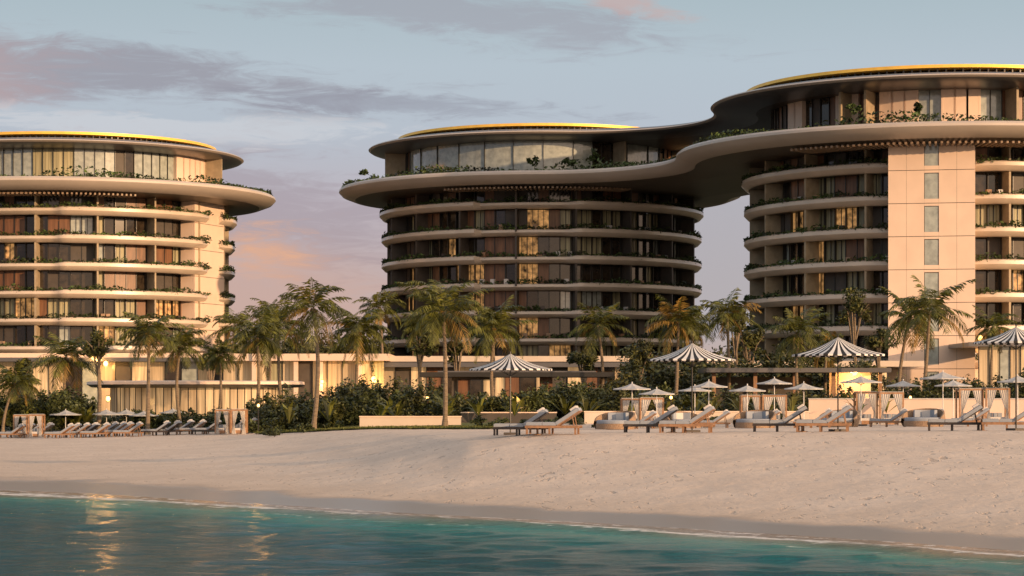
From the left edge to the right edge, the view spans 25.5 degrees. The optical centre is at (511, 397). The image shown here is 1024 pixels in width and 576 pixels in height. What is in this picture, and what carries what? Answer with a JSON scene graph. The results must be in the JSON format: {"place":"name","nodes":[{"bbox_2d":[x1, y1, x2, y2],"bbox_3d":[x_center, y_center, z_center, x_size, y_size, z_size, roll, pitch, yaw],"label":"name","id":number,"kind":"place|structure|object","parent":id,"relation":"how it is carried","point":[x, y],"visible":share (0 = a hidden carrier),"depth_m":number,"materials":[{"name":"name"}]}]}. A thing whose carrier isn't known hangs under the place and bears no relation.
{"place":"outdoors","nodes":[
{"label":"outdoors","id":0,"kind":"place"},
{"bbox_2d":[255,423,495,433],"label":"lawn","id":1,"kind":"structure","parent":0,"point":[462,425],"depth_m":135.95,"materials":[{"name":"green plant"}]},
{"bbox_2d":[273,277,353,431],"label":"palm tree","id":2,"kind":"object","parent":1,"relation":"on","point":[303,301],"visible":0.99,"depth_m":141.79,"materials":[{"name":"green plant"}]},
{"bbox_2d":[396,279,494,425],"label":"palm tree","id":3,"kind":"object","parent":1,"relation":"on","point":[441,321],"visible":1,"depth_m":135.75,"materials":[{"name":"green plant"}]},
{"bbox_2d":[0,412,1023,550],"bbox_3d":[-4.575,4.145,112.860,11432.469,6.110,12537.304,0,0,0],"label":"beach ground","id":4,"kind":"structure","parent":0,"point":[961,485],"depth_m":70.88,"materials":[{"name":"sand"}]},
{"bbox_2d":[0,423,25,437],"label":"sun lounger","id":5,"kind":"object","parent":4,"relation":"on","point":[21,426],"visible":0.98,"depth_m":158.47,"materials":[{"name":"fabric"}]},
{"bbox_2d":[0,357,41,431],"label":"palm tree","id":6,"kind":"object","parent":4,"relation":"on","point":[24,386],"visible":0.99,"depth_m":171.56,"materials":[{"name":"green plant"}]},
{"bbox_2d":[13,414,28,436],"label":"beach cabana","id":7,"kind":"object","parent":4,"relation":"on","point":[24,417],"visible":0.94,"depth_m":159.60,"materials":[{"name":"brown wood"}]},
{"bbox_2d":[10,358,33,399],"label":"tree","id":8,"kind":"object","parent":4,"relation":"on","point":[25,364],"visible":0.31,"depth_m":195.56,"materials":[{"name":"green plant"}]},
{"bbox_2d":[28,414,44,436],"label":"beach cabana","id":9,"kind":"object","parent":4,"relation":"on","point":[37,432],"visible":0.99,"depth_m":157.59,"materials":[{"name":"white wood"}]},
{"bbox_2d":[44,423,74,437],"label":"sun lounger","id":10,"kind":"object","parent":4,"relation":"on","point":[68,428],"visible":1,"depth_m":153.82,"materials":[{"name":"fabric"}]},
{"bbox_2d":[28,332,102,427],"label":"palm tree","id":11,"kind":"object","parent":4,"relation":"on","point":[64,365],"visible":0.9,"depth_m":177.73,"materials":[{"name":"green plant"}]},
{"bbox_2d":[61,423,91,437],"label":"sun lounger","id":12,"kind":"object","parent":4,"relation":"on","point":[85,426],"visible":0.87,"depth_m":155.15,"materials":[{"name":"fabric"}]},
{"bbox_2d":[80,422,110,437],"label":"sun lounger","id":13,"kind":"object","parent":4,"relation":"on","point":[104,427],"visible":1,"depth_m":154.01,"materials":[{"name":"fabric"}]},
{"bbox_2d":[80,328,115,429],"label":"tree","id":14,"kind":"object","parent":4,"relation":"on","point":[96,348],"visible":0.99,"depth_m":175.82,"materials":[{"name":"green plant"}]},
{"bbox_2d":[0,149,237,352],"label":"hotel tower","id":15,"kind":"structure","parent":4,"relation":"on","point":[73,269],"depth_m":272.86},
{"bbox_2d":[0,131,275,218],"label":"hotel roof disc","id":16,"kind":"object","parent":15,"relation":"on","point":[235,200],"visible":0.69,"depth_m":271.57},
{"bbox_2d":[112,421,143,436],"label":"sun lounger","id":17,"kind":"object","parent":4,"relation":"on","point":[137,426],"visible":1,"depth_m":153.94,"materials":[{"name":"fabric"}]},
{"bbox_2d":[115,311,188,434],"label":"palm tree","id":18,"kind":"object","parent":4,"relation":"on","point":[149,339],"visible":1,"depth_m":157.92,"materials":[{"name":"green plant"}]},
{"bbox_2d":[141,420,170,435],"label":"sun lounger","id":19,"kind":"object","parent":4,"relation":"on","point":[166,424],"visible":1,"depth_m":155.15,"materials":[{"name":"fabric"}]},
{"bbox_2d":[159,420,181,434],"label":"sun lounger","id":20,"kind":"object","parent":4,"relation":"on","point":[177,423],"visible":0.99,"depth_m":155.13,"materials":[{"name":"fabric"}]},
{"bbox_2d":[150,324,206,427],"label":"palm tree","id":21,"kind":"object","parent":4,"relation":"on","point":[182,339],"visible":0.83,"depth_m":171.48,"materials":[{"name":"green plant"}]},
{"bbox_2d":[176,419,206,433],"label":"sun lounger","id":22,"kind":"object","parent":4,"relation":"on","point":[202,422],"visible":0.86,"depth_m":156.13,"materials":[{"name":"fabric"}]},
{"bbox_2d":[86,380,304,422],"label":"garden pavilion","id":23,"kind":"structure","parent":4,"relation":"on","point":[199,397],"depth_m":193.68,"materials":[{"name":"paint"}]},
{"bbox_2d":[201,340,238,408],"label":"palm tree","id":24,"kind":"object","parent":4,"relation":"on","point":[219,359],"visible":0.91,"depth_m":189.76,"materials":[{"name":"green plant"}]},
{"bbox_2d":[215,409,230,433],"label":"beach cabana","id":25,"kind":"object","parent":4,"relation":"on","point":[223,429],"visible":0.99,"depth_m":152.59,"materials":[{"name":"fabric"}]},
{"bbox_2d":[207,307,258,351],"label":"palm tree","id":26,"kind":"object","parent":4,"relation":"on","point":[221,330],"visible":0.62,"depth_m":255.03,"materials":[{"name":"green plant"}]},
{"bbox_2d":[231,409,247,433],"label":"beach cabana","id":27,"kind":"object","parent":4,"relation":"on","point":[236,428],"visible":1,"depth_m":150.59,"materials":[{"name":"brown wood"}]},
{"bbox_2d":[216,311,293,404],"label":"palm tree","id":28,"kind":"object","parent":4,"relation":"on","point":[263,329],"visible":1,"depth_m":171.31,"materials":[{"name":"green plant"}]},
{"bbox_2d":[245,298,288,380],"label":"palm tree","id":29,"kind":"object","parent":4,"relation":"on","point":[260,302],"visible":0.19,"depth_m":239.82,"materials":[{"name":"green plant"}]},
{"bbox_2d":[237,297,311,407],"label":"palm tree","id":30,"kind":"object","parent":4,"relation":"on","point":[298,338],"visible":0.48,"depth_m":181.57,"materials":[{"name":"green plant"}]},
{"bbox_2d":[324,303,390,384],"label":"palm tree","id":31,"kind":"object","parent":4,"relation":"on","point":[353,327],"visible":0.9,"depth_m":175.90,"materials":[{"name":"green plant"}]},
{"bbox_2d":[351,290,406,353],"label":"palm tree","id":32,"kind":"object","parent":4,"relation":"on","point":[384,302],"visible":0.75,"depth_m":261.90,"materials":[{"name":"green plant"}]},
{"bbox_2d":[359,416,461,426],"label":"garden wall","id":33,"kind":"structure","parent":4,"relation":"on","point":[367,421],"depth_m":142.85,"materials":[{"name":"paint"}]},
{"bbox_2d":[405,330,439,386],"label":"tree","id":34,"kind":"object","parent":4,"relation":"on","point":[419,347],"visible":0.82,"depth_m":189.75,"materials":[{"name":"green plant"}]},
{"bbox_2d":[399,311,452,387],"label":"palm tree","id":35,"kind":"object","parent":4,"relation":"on","point":[411,326],"visible":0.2,"depth_m":199.48,"materials":[{"name":"green plant"}]},
{"bbox_2d":[0,390,896,425],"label":"tropical plants","id":36,"kind":"object","parent":4,"relation":"on","point":[290,413],"visible":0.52,"depth_m":150.75,"materials":[{"name":"green plant"}]},
{"bbox_2d":[442,333,465,370],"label":"tree","id":37,"kind":"object","parent":4,"relation":"on","point":[455,352],"visible":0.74,"depth_m":199.72,"materials":[{"name":"green plant"}]},
{"bbox_2d":[229,312,747,360],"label":"distant trees","id":38,"kind":"object","parent":4,"relation":"on","point":[731,348],"depth_m":357.88,"materials":[{"name":"green plant"}]},
{"bbox_2d":[475,305,507,395],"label":"tree","id":39,"kind":"object","parent":4,"relation":"on","point":[494,381],"visible":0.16,"depth_m":209.93,"materials":[{"name":"green plant"}]},
{"bbox_2d":[464,295,537,395],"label":"palm tree","id":40,"kind":"object","parent":4,"relation":"on","point":[497,321],"visible":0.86,"depth_m":159.52,"materials":[{"name":"green plant"}]},
{"bbox_2d":[461,412,556,422],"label":"garden wall","id":41,"kind":"structure","parent":4,"relation":"on","point":[466,417],"depth_m":149.85,"materials":[{"name":"paint"}]},
{"bbox_2d":[469,352,551,434],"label":"striped beach umbrella","id":42,"kind":"object","parent":4,"relation":"on","point":[510,362],"visible":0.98,"depth_m":83.51,"materials":[{"name":"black fabric"}]},
{"bbox_2d":[0,321,1023,436],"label":"garden shrubs","id":43,"kind":"object","parent":4,"relation":"on","point":[351,403],"visible":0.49,"depth_m":158.40,"materials":[{"name":"green plant"}]},
{"bbox_2d":[0,342,1023,411],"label":"podium building","id":44,"kind":"structure","parent":4,"relation":"on","point":[333,372],"depth_m":244.00,"materials":[{"name":"paint"}]},
{"bbox_2d":[198,349,217,380],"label":"potted plant","id":45,"kind":"object","parent":44,"relation":"on","point":[210,374],"visible":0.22,"depth_m":199.75,"materials":[{"name":"green plant"}]},
{"bbox_2d":[419,371,613,399],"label":"beach bar","id":46,"kind":"object","parent":4,"relation":"on","point":[471,382],"visible":0.43,"depth_m":176.90,"materials":[{"name":"wood"}]},
{"bbox_2d":[493,407,548,435],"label":"sun lounger","id":47,"kind":"object","parent":4,"relation":"on","point":[542,412],"visible":0.73,"depth_m":81.49,"materials":[{"name":"fabric"}]},
{"bbox_2d":[525,406,582,433],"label":"sun lounger","id":48,"kind":"object","parent":4,"relation":"on","point":[574,412],"visible":1,"depth_m":80.11,"materials":[{"name":"fabric"}]},
{"bbox_2d":[566,350,598,386],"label":"tree","id":49,"kind":"object","parent":4,"relation":"on","point":[580,358],"visible":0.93,"depth_m":189.60,"materials":[{"name":"green plant"}]},
{"bbox_2d":[567,302,632,389],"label":"palm tree","id":50,"kind":"object","parent":4,"relation":"on","point":[602,318],"visible":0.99,"depth_m":177.31,"materials":[{"name":"green plant"}]},
{"bbox_2d":[593,411,635,428],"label":"rattan daybed","id":51,"kind":"object","parent":4,"relation":"on","point":[613,420],"visible":0.81,"depth_m":111.92,"materials":[{"name":"wicker"}]},
{"bbox_2d":[620,399,639,427],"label":"beach cabana","id":52,"kind":"object","parent":4,"relation":"on","point":[627,401],"visible":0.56,"depth_m":130.53,"materials":[{"name":"fabric"}]},
{"bbox_2d":[613,383,650,427],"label":"beach umbrella","id":53,"kind":"object","parent":4,"relation":"on","point":[631,387],"visible":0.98,"depth_m":127.43,"materials":[{"name":"fabric"}]},
{"bbox_2d":[622,339,654,385],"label":"tree","id":54,"kind":"object","parent":4,"relation":"on","point":[644,354],"visible":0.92,"depth_m":189.77,"materials":[{"name":"green plant"}]},
{"bbox_2d":[623,405,678,432],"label":"sun lounger","id":55,"kind":"object","parent":4,"relation":"on","point":[672,409],"visible":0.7,"depth_m":81.49,"materials":[{"name":"fabric"}]},
{"bbox_2d":[639,397,663,427],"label":"beach cabana","id":56,"kind":"object","parent":4,"relation":"on","point":[660,404],"visible":0.66,"depth_m":127.45,"materials":[{"name":"fabric"}]},
{"bbox_2d":[639,387,674,427],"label":"beach umbrella","id":57,"kind":"object","parent":4,"relation":"on","point":[656,392],"visible":0.98,"depth_m":121.62,"materials":[{"name":"fabric"}]},
{"bbox_2d":[643,294,713,394],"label":"palm tree","id":58,"kind":"object","parent":4,"relation":"on","point":[685,316],"visible":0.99,"depth_m":169.50,"materials":[{"name":"green plant"}]},
{"bbox_2d":[665,411,701,427],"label":"rattan daybed","id":59,"kind":"object","parent":4,"relation":"on","point":[679,415],"visible":0.32,"depth_m":124.43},
{"bbox_2d":[658,404,715,432],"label":"sun lounger","id":60,"kind":"object","parent":4,"relation":"on","point":[706,412],"visible":1,"depth_m":80.09,"materials":[{"name":"fabric"}]},
{"bbox_2d":[648,341,735,432],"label":"striped beach umbrella","id":61,"kind":"object","parent":4,"relation":"on","point":[691,352],"visible":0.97,"depth_m":81.47,"materials":[{"name":"black fabric"}]},
{"bbox_2d":[675,316,711,363],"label":"palm tree","id":62,"kind":"object","parent":4,"relation":"on","point":[681,342],"visible":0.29,"depth_m":195.55,"materials":[{"name":"green plant"}]},
{"bbox_2d":[584,411,809,423],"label":"terrace wall","id":63,"kind":"structure","parent":4,"relation":"on","point":[590,416],"depth_m":146.85,"materials":[{"name":"paint"}]},
{"bbox_2d":[690,379,727,427],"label":"beach umbrella","id":64,"kind":"object","parent":4,"relation":"on","point":[708,384],"visible":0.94,"depth_m":125.50,"materials":[{"name":"fabric"}]},
{"bbox_2d":[693,409,729,427],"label":"sun lounger","id":65,"kind":"object","parent":4,"relation":"on","point":[726,412],"visible":0.69,"depth_m":117.65,"materials":[{"name":"fabric"}]},
{"bbox_2d":[692,287,764,404],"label":"palm tree","id":66,"kind":"object","parent":4,"relation":"on","point":[722,309],"visible":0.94,"depth_m":175.87,"materials":[{"name":"green plant"}]},
{"bbox_2d":[720,305,755,374],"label":"tree","id":67,"kind":"object","parent":4,"relation":"on","point":[735,339],"visible":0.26,"depth_m":187.87,"materials":[{"name":"green plant"}]},
{"bbox_2d":[730,328,764,364],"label":"tree","id":68,"kind":"object","parent":4,"relation":"on","point":[751,341],"visible":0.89,"depth_m":199.65,"materials":[{"name":"green plant"}]},
{"bbox_2d":[729,384,765,410],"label":"beach umbrella","id":69,"kind":"object","parent":4,"relation":"on","point":[747,389],"visible":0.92,"depth_m":123.57,"materials":[{"name":"fabric"}]},
{"bbox_2d":[739,395,759,412],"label":"beach cabana","id":70,"kind":"object","parent":4,"relation":"on","point":[743,402],"visible":0.52,"depth_m":130.54,"materials":[{"name":"fabric"}]},
{"bbox_2d":[733,410,775,427],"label":"rattan daybed","id":71,"kind":"object","parent":4,"relation":"on","point":[745,419],"visible":0.74,"depth_m":112.14,"materials":[{"name":"wicker"}]},
{"bbox_2d":[760,394,786,419],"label":"beach cabana","id":72,"kind":"object","parent":4,"relation":"on","point":[766,401],"visible":0.62,"depth_m":126.45,"materials":[{"name":"fabric"}]},
{"bbox_2d":[758,347,788,366],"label":"tree","id":73,"kind":"object","parent":4,"relation":"on","point":[763,352],"visible":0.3,"depth_m":196.01,"materials":[{"name":"green plant"}]},
{"bbox_2d":[756,377,791,409],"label":"beach umbrella","id":74,"kind":"object","parent":4,"relation":"on","point":[774,381],"visible":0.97,"depth_m":133.62,"materials":[{"name":"fabric"}]},
{"bbox_2d":[752,404,807,431],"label":"sun lounger","id":75,"kind":"object","parent":4,"relation":"on","point":[802,408],"visible":0.8,"depth_m":81.47,"materials":[{"name":"fabric"}]},
{"bbox_2d":[698,368,890,406],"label":"pool bar","id":76,"kind":"object","parent":4,"relation":"on","point":[845,374],"visible":0.42,"depth_m":176.35,"materials":[{"name":"wood"}]},
{"bbox_2d":[765,306,833,392],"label":"palm tree","id":77,"kind":"object","parent":4,"relation":"on","point":[800,323],"visible":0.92,"depth_m":171.68,"materials":[{"name":"green plant"}]},
{"bbox_2d":[784,381,822,426],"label":"beach umbrella","id":78,"kind":"object","parent":4,"relation":"on","point":[803,386],"visible":0.97,"depth_m":125.50,"materials":[{"name":"fabric"}]},
{"bbox_2d":[793,408,832,427],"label":"sun lounger","id":79,"kind":"object","parent":4,"relation":"on","point":[828,411],"visible":0.38,"depth_m":111.63,"materials":[{"name":"fabric"}]},
{"bbox_2d":[795,403,851,431],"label":"sun lounger","id":80,"kind":"object","parent":4,"relation":"on","point":[846,407],"visible":0.99,"depth_m":80.06,"materials":[{"name":"fabric"}]},
{"bbox_2d":[805,329,843,396],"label":"palm tree","id":81,"kind":"object","parent":4,"relation":"on","point":[824,339],"visible":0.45,"depth_m":179.98,"materials":[{"name":"green plant"}]},
{"bbox_2d":[792,335,884,430],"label":"striped beach umbrella","id":82,"kind":"object","parent":4,"relation":"on","point":[837,347],"visible":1,"depth_m":80.36,"materials":[{"name":"black fabric"}]},
{"bbox_2d":[821,409,859,426],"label":"rattan daybed","id":83,"kind":"object","parent":4,"relation":"on","point":[852,416],"visible":0.52,"depth_m":115.55,"materials":[{"name":"wicker"}]},
{"bbox_2d":[835,287,871,365],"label":"tree","id":84,"kind":"object","parent":4,"relation":"on","point":[854,305],"visible":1,"depth_m":195.83,"materials":[{"name":"green plant"}]},
{"bbox_2d":[840,376,881,425],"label":"beach umbrella","id":85,"kind":"object","parent":4,"relation":"on","point":[860,379],"visible":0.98,"depth_m":127.52,"materials":[{"name":"fabric"}]},
{"bbox_2d":[853,391,876,424],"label":"beach cabana","id":86,"kind":"object","parent":4,"relation":"on","point":[864,418],"visible":0.82,"depth_m":130.50,"materials":[{"name":"fabric"}]},
{"bbox_2d":[862,327,897,377],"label":"tree","id":87,"kind":"object","parent":4,"relation":"on","point":[875,342],"visible":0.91,"depth_m":195.53,"materials":[{"name":"green plant"}]},
{"bbox_2d":[741,87,1023,392],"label":"hotel tower","id":88,"kind":"structure","parent":4,"relation":"on","point":[938,218],"depth_m":230.43,"materials":[{"name":"beige concrete"}]},
{"bbox_2d":[869,407,907,426],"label":"sun lounger","id":89,"kind":"object","parent":4,"relation":"on","point":[892,419],"visible":0.7,"depth_m":113.69,"materials":[{"name":"fabric"}]},
{"bbox_2d":[876,392,903,424],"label":"beach cabana","id":90,"kind":"object","parent":4,"relation":"on","point":[885,396],"visible":0.8,"depth_m":126.45,"materials":[{"name":"fabric"}]},
{"bbox_2d":[886,379,920,391],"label":"beach umbrella","id":91,"kind":"object","parent":4,"relation":"on","point":[903,384],"visible":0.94,"depth_m":129.46,"materials":[{"name":"fabric"}]},
{"bbox_2d":[876,286,949,391],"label":"palm tree","id":92,"kind":"object","parent":4,"relation":"on","point":[894,326],"visible":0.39,"depth_m":167.71,"materials":[{"name":"green plant"}]},
{"bbox_2d":[808,398,1023,420],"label":"terrace wall","id":93,"kind":"structure","parent":4,"relation":"on","point":[818,407],"depth_m":148.20,"materials":[{"name":"paint"}]},
{"bbox_2d":[901,408,944,426],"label":"rattan daybed","id":94,"kind":"object","parent":4,"relation":"on","point":[916,418],"visible":0.84,"depth_m":111.98,"materials":[{"name":"wicker"}]},
{"bbox_2d":[888,275,977,389],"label":"palm tree","id":95,"kind":"object","parent":4,"relation":"on","point":[940,312],"visible":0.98,"depth_m":159.68,"materials":[{"name":"green plant"}]},
{"bbox_2d":[920,370,965,408],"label":"beach umbrella","id":96,"kind":"object","parent":4,"relation":"on","point":[942,376],"visible":0.94,"depth_m":127.62,"materials":[{"name":"fabric"}]},
{"bbox_2d":[934,380,971,417],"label":"beach umbrella","id":97,"kind":"object","parent":4,"relation":"on","point":[953,384],"visible":0.87,"depth_m":135.82,"materials":[{"name":"fabric"}]},
{"bbox_2d":[927,403,982,430],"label":"sun lounger","id":98,"kind":"object","parent":4,"relation":"on","point":[977,407],"visible":0.92,"depth_m":81.46,"materials":[{"name":"fabric"}]},
{"bbox_2d":[955,388,983,417],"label":"beach cabana","id":99,"kind":"object","parent":4,"relation":"on","point":[964,393],"visible":0.66,"depth_m":130.43,"materials":[{"name":"fabric"}]},
{"bbox_2d":[951,407,989,426],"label":"sun lounger","id":100,"kind":"object","parent":4,"relation":"on","point":[985,410],"visible":0.51,"depth_m":111.62,"materials":[{"name":"fabric"}]},
{"bbox_2d":[965,305,1018,385],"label":"palm tree","id":101,"kind":"object","parent":4,"relation":"on","point":[997,325],"visible":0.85,"depth_m":189.59,"materials":[{"name":"green plant"}]},
{"bbox_2d":[981,388,1009,418],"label":"beach cabana","id":102,"kind":"object","parent":4,"relation":"on","point":[990,393],"visible":0.89,"depth_m":126.45,"materials":[{"name":"fabric"}]},
{"bbox_2d":[973,324,1023,430],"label":"striped beach umbrella","id":103,"kind":"object","parent":4,"relation":"on","point":[1014,336],"visible":0.99,"depth_m":79.79,"materials":[{"name":"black fabric"}]},
{"bbox_2d":[982,412,1023,430],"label":"sun lounger","id":104,"kind":"object","parent":4,"relation":"on","point":[1006,422],"visible":1,"depth_m":80.12,"materials":[{"name":"fabric"}]},
{"bbox_2d":[997,374,1023,421],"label":"beach umbrella","id":105,"kind":"object","parent":4,"relation":"on","point":[1019,380],"visible":0.89,"depth_m":125.64,"materials":[{"name":"fabric"}]},
{"bbox_2d":[0,490,1023,575],"bbox_3d":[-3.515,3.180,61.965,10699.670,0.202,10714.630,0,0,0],"label":"sea water","id":106,"kind":"structure","parent":0,"point":[42,533],"depth_m":48.44,"materials":[{"name":"liquid"}]},
{"bbox_2d":[379,141,703,392],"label":"hotel tower","id":107,"kind":"structure","parent":0,"point":[548,270],"depth_m":277.19,"materials":[{"name":"glass"}]},
{"bbox_2d":[339,64,1023,211],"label":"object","id":108,"kind":"structure","parent":0,"point":[729,144],"depth_m":251.87,"materials":[{"name":"metal"}]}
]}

